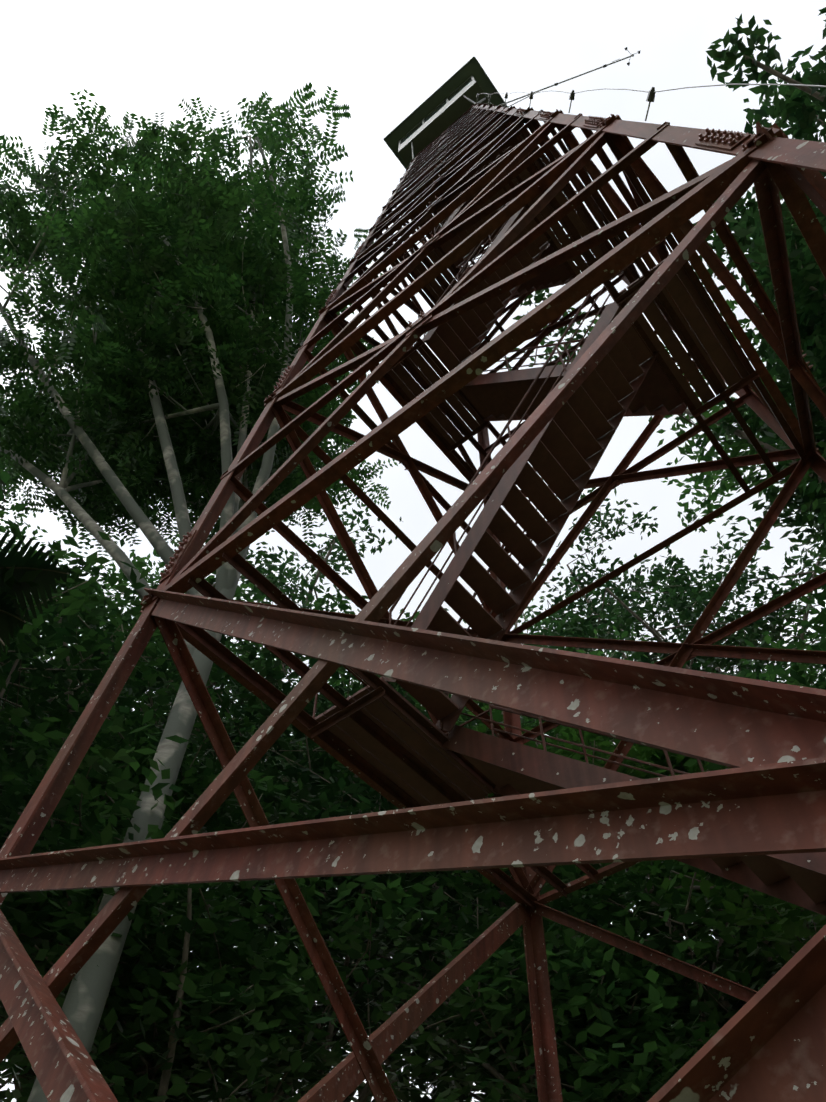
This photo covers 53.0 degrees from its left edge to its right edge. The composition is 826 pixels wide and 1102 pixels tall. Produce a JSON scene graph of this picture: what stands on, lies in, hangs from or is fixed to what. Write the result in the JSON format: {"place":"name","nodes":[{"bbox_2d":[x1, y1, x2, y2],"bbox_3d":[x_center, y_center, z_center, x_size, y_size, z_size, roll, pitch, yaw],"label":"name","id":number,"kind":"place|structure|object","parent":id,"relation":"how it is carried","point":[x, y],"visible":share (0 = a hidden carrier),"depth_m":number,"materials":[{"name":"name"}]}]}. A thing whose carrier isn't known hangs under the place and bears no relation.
{"place":"outdoors","nodes":[
{"label":"outdoors","id":0,"kind":"place"},
{"bbox_2d":[0,479,68,656],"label":"palm","id":1,"kind":"object","parent":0,"point":[43,579],"depth_m":12.26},
{"bbox_2d":[0,603,138,732],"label":"tree","id":2,"kind":"object","parent":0,"point":[8,706],"depth_m":19.35,"materials":[{"name":"green plant"}]},
{"bbox_2d":[0,469,149,846],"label":"tree","id":3,"kind":"object","parent":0,"point":[72,599],"depth_m":12.92,"materials":[{"name":"green plant"}]},
{"bbox_2d":[0,585,187,1076],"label":"tree","id":4,"kind":"object","parent":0,"point":[12,796],"depth_m":16.14,"materials":[{"name":"green plant"}]},
{"bbox_2d":[0,541,275,1101],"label":"tree","id":5,"kind":"object","parent":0,"point":[149,674],"depth_m":17.35,"materials":[{"name":"green plant"}]},
{"bbox_2d":[4,581,274,925],"bbox_3d":[-8.766,9.422,18.381,10.317,23.929,14.305,-34,-62,21],"label":"tree","id":6,"kind":"object","parent":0,"point":[137,695],"depth_m":22.95,"materials":[{"name":"green plant"}]},
{"bbox_2d":[0,496,289,726],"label":"tree","id":7,"kind":"object","parent":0,"point":[124,580],"depth_m":28.91,"materials":[{"name":"green plant"}]},
{"bbox_2d":[0,82,397,1101],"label":"pale tree","id":8,"kind":"object","parent":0,"point":[200,235],"depth_m":20.68,"materials":[{"name":"green plant"}]},
{"bbox_2d":[0,694,442,1101],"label":"tree","id":9,"kind":"object","parent":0,"point":[212,986],"depth_m":12.00,"materials":[{"name":"green plant"}]},
{"bbox_2d":[109,503,401,948],"bbox_3d":[-5.532,12.124,25.164,11.762,32.046,14.383,-7,-56,4],"label":"tree","id":10,"kind":"object","parent":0,"point":[272,578],"depth_m":33.10,"materials":[{"name":"green plant"}]},
{"bbox_2d":[18,634,615,1101],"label":"tree","id":11,"kind":"object","parent":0,"point":[364,794],"depth_m":15.85,"materials":[{"name":"green plant"}]},
{"bbox_2d":[235,573,532,1101],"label":"tree","id":12,"kind":"object","parent":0,"point":[343,606],"depth_m":24.88,"materials":[{"name":"green plant"}]},
{"bbox_2d":[0,109,825,1101],"bbox_3d":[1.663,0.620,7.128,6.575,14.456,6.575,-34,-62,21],"label":"lattice tower","id":13,"kind":"structure","parent":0,"point":[764,795],"depth_m":4.57,"materials":[{"name":"brown metal"}]},
{"bbox_2d":[398,75,515,180],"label":"cab walls","id":14,"kind":"structure","parent":13,"relation":"on","point":[444,117],"depth_m":25.36,"materials":[{"name":"metal"}]},
{"bbox_2d":[402,79,471,142],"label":"window","id":15,"kind":"structure","parent":14,"relation":"in","point":[439,108],"depth_m":26.60,"materials":[{"name":"glass"}]},
{"bbox_2d":[384,56,523,189],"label":"cab roof","id":16,"kind":"structure","parent":14,"relation":"on","point":[445,90],"depth_m":26.89,"materials":[{"name":"metal"}]},
{"bbox_2d":[147,107,818,597],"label":"bolts","id":17,"kind":"object","parent":13,"relation":"attached to","point":[717,137],"visible":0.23,"depth_m":7.14,"materials":[{"name":"brown metal"}]},
{"bbox_2d":[478,50,825,120],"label":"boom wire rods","id":18,"kind":"object","parent":17,"relation":"attached to","point":[538,91],"visible":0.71,"depth_m":10.23,"materials":[{"name":"grey metal"}]},
{"bbox_2d":[476,47,655,101],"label":"insulators","id":19,"kind":"object","parent":18,"relation":"attached to","point":[651,96],"visible":0.85,"depth_m":10.48,"materials":[{"name":"grey"}]},
{"bbox_2d":[0,0,825,1101],"label":"sky","id":20,"kind":"structure","parent":0,"point":[383,59],"materials":[{"name":"white"}]},
{"bbox_2d":[328,611,654,1100],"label":"tree","id":21,"kind":"object","parent":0,"point":[625,633],"depth_m":20.20,"materials":[{"name":"green plant"}]},
{"bbox_2d":[321,102,691,492],"bbox_3d":[1.663,-7.836,19.478,4.463,15.685,4.463,-34,-62,21],"label":"wire mesh","id":22,"kind":"object","parent":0,"point":[449,147],"visible":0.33,"depth_m":16.11,"materials":[{"name":"brown metal"}]},
{"bbox_2d":[396,581,657,936],"bbox_3d":[4.097,13.871,28.500,14.930,35.570,15.199,-34,-62,21],"label":"tree","id":23,"kind":"object","parent":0,"point":[526,619],"depth_m":39.67,"materials":[{"name":"green plant"}]},
{"bbox_2d":[426,700,825,1101],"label":"tree","id":24,"kind":"object","parent":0,"point":[784,931],"depth_m":13.99,"materials":[{"name":"green plant"}]},
{"bbox_2d":[503,271,825,663],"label":"tree","id":25,"kind":"object","parent":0,"point":[750,479],"depth_m":21.92,"materials":[{"name":"green plant"}]},
{"bbox_2d":[513,487,825,742],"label":"tree","id":26,"kind":"object","parent":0,"point":[679,602],"depth_m":29.71,"materials":[{"name":"green plant"}]},
{"bbox_2d":[554,650,809,968],"bbox_3d":[9.267,10.155,17.047,11.945,20.916,11.342,-34,-62,21],"label":"tree","id":27,"kind":"object","parent":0,"point":[639,656],"depth_m":22.74,"materials":[{"name":"green plant"}]},
{"bbox_2d":[633,452,825,907],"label":"tree","id":28,"kind":"object","parent":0,"point":[795,671],"depth_m":18.94,"materials":[{"name":"green plant"}]},
{"bbox_2d":[688,7,825,338],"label":"tree","id":29,"kind":"object","parent":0,"point":[799,109],"depth_m":17.37,"materials":[{"name":"green plant"}]},
{"bbox_2d":[702,212,825,564],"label":"tree","id":30,"kind":"object","parent":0,"point":[813,348],"depth_m":18.60,"materials":[{"name":"green plant"}]},
{"bbox_2d":[800,514,824,552],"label":"tree","id":31,"kind":"object","parent":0,"point":[817,529],"visible":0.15,"depth_m":26.02,"materials":[{"name":"green plant"}]},
{"label":"ground","id":32,"kind":"structure","parent":0,"visible":0},
{"bbox_2d":[176,114,825,915],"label":"steel stair","id":33,"kind":"object","parent":32,"relation":"on","point":[544,764],"visible":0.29,"depth_m":8.08,"materials":[{"name":"brown metal"}]},
{"bbox_2d":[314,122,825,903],"bbox_3d":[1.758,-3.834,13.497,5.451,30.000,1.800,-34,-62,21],"label":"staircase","id":34,"kind":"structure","parent":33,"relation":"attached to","point":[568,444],"depth_m":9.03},
{"bbox_2d":[290,759,822,1101],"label":"tree","id":35,"kind":"object","parent":32,"relation":"on","point":[575,1011],"depth_m":12.77,"materials":[{"name":"green plant"}]}
]}

